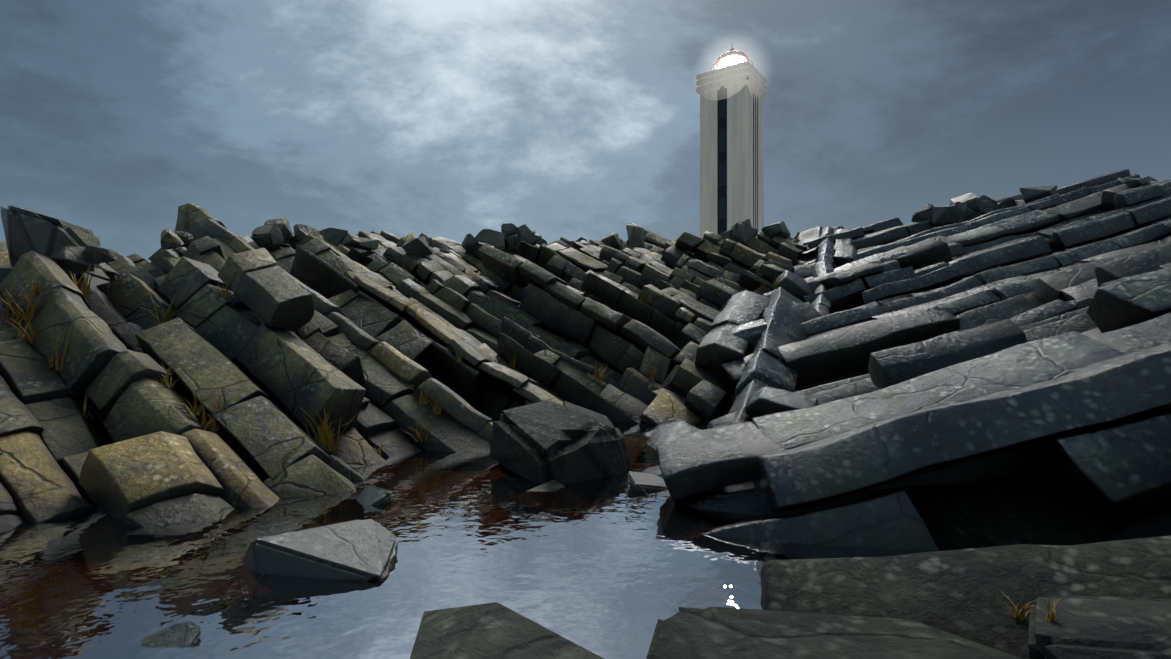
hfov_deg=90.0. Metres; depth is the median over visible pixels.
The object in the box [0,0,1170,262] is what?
sky
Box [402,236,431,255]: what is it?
crest block
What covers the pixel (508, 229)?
crest block
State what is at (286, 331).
basalt
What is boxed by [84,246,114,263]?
crest block
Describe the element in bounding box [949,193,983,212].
crest block
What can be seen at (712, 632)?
rock
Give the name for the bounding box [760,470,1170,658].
basalt
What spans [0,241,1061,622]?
grass tufts
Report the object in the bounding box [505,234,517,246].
crest block
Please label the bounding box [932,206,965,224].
crest block
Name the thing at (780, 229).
crest block
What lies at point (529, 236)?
crest block
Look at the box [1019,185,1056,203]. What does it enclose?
crest block
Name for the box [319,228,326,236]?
crest block
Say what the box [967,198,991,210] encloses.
crest block
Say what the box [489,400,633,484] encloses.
pool boulder
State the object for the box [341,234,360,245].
crest block
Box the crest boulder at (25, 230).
[0,205,100,275]
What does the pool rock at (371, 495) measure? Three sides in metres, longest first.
0.163 x 0.133 x 0.126 m
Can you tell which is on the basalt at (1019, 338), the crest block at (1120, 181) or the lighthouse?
the crest block at (1120, 181)
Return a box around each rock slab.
[243,519,397,580]
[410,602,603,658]
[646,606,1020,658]
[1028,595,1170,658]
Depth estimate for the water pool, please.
1.63 m
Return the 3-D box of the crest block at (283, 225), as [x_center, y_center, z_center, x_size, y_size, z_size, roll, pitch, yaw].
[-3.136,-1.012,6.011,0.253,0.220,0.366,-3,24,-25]
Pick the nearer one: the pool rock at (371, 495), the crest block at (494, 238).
the pool rock at (371, 495)
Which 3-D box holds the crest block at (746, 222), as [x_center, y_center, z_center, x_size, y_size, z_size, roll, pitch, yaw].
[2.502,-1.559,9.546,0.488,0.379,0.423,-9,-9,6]
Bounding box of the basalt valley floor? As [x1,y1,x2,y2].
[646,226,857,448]
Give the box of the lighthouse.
[696,47,766,238]
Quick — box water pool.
[0,415,963,658]
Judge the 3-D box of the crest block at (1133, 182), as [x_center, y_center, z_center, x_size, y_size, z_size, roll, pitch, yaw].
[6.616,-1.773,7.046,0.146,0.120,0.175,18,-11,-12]
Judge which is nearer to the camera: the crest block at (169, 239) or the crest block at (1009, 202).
the crest block at (169, 239)
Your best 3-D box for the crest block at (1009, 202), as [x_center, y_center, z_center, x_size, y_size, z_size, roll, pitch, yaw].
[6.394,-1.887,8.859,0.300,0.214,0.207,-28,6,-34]
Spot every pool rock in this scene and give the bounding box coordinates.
[141,621,201,647]
[356,485,393,504]
[628,471,666,490]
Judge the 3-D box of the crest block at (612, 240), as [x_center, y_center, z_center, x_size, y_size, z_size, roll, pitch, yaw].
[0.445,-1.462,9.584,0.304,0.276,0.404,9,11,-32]
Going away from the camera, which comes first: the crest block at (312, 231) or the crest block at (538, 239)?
the crest block at (312, 231)
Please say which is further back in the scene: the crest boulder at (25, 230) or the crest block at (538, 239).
the crest block at (538, 239)
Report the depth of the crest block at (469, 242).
8.10 m
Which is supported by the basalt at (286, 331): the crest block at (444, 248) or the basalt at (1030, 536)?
the crest block at (444, 248)
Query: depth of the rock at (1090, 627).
0.87 m
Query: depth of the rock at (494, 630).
0.82 m
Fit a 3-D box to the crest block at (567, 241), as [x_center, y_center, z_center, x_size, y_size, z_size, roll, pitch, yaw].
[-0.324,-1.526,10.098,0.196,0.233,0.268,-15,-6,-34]
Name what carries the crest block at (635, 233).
on the basalt at (286, 331)
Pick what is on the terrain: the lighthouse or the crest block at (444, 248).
the lighthouse
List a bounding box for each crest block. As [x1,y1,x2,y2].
[50,245,88,265]
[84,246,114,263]
[160,229,183,249]
[173,231,192,246]
[252,224,283,249]
[266,217,292,241]
[293,224,319,237]
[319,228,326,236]
[324,228,348,246]
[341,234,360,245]
[350,237,379,250]
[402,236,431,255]
[440,243,449,253]
[462,233,477,253]
[475,229,504,251]
[501,223,521,250]
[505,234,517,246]
[517,224,537,244]
[534,234,541,244]
[560,237,572,245]
[601,233,620,248]
[626,223,644,248]
[720,229,732,239]
[727,219,750,243]
[731,221,757,246]
[761,221,789,238]
[911,203,933,221]
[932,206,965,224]
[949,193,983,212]
[952,201,967,211]
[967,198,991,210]
[978,195,997,205]
[983,199,998,212]
[998,198,1016,208]
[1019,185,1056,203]
[1117,177,1150,185]
[1125,178,1146,187]
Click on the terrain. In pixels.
(1155, 523)
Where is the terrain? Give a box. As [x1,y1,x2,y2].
[237,454,1170,540]
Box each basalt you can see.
[0,203,807,528]
[642,169,1170,550]
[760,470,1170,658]
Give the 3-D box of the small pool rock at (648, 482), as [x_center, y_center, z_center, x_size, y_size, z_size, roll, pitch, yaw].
[0.303,0.691,2.532,0.255,0.128,0.233,6,4,-18]
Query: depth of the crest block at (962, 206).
8.65 m
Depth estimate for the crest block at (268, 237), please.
5.60 m
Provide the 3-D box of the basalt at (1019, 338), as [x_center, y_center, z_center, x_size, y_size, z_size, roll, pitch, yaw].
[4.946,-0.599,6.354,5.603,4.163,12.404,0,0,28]
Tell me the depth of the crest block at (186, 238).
4.40 m
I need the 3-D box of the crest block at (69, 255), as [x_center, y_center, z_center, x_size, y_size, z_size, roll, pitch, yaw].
[-3.035,-0.442,3.474,0.097,0.137,0.189,6,-2,15]
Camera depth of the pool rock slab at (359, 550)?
1.61 m
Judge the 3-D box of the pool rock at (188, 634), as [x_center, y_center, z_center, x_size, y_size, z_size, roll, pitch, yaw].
[-0.928,0.689,1.238,0.175,0.129,0.138,18,8,-12]
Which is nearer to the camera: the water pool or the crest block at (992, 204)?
the water pool
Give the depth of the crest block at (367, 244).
6.88 m
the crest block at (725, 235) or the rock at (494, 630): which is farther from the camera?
the crest block at (725, 235)
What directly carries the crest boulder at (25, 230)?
on the basalt at (286, 331)
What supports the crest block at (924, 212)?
on the basalt at (1019, 338)
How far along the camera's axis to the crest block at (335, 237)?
6.78 m

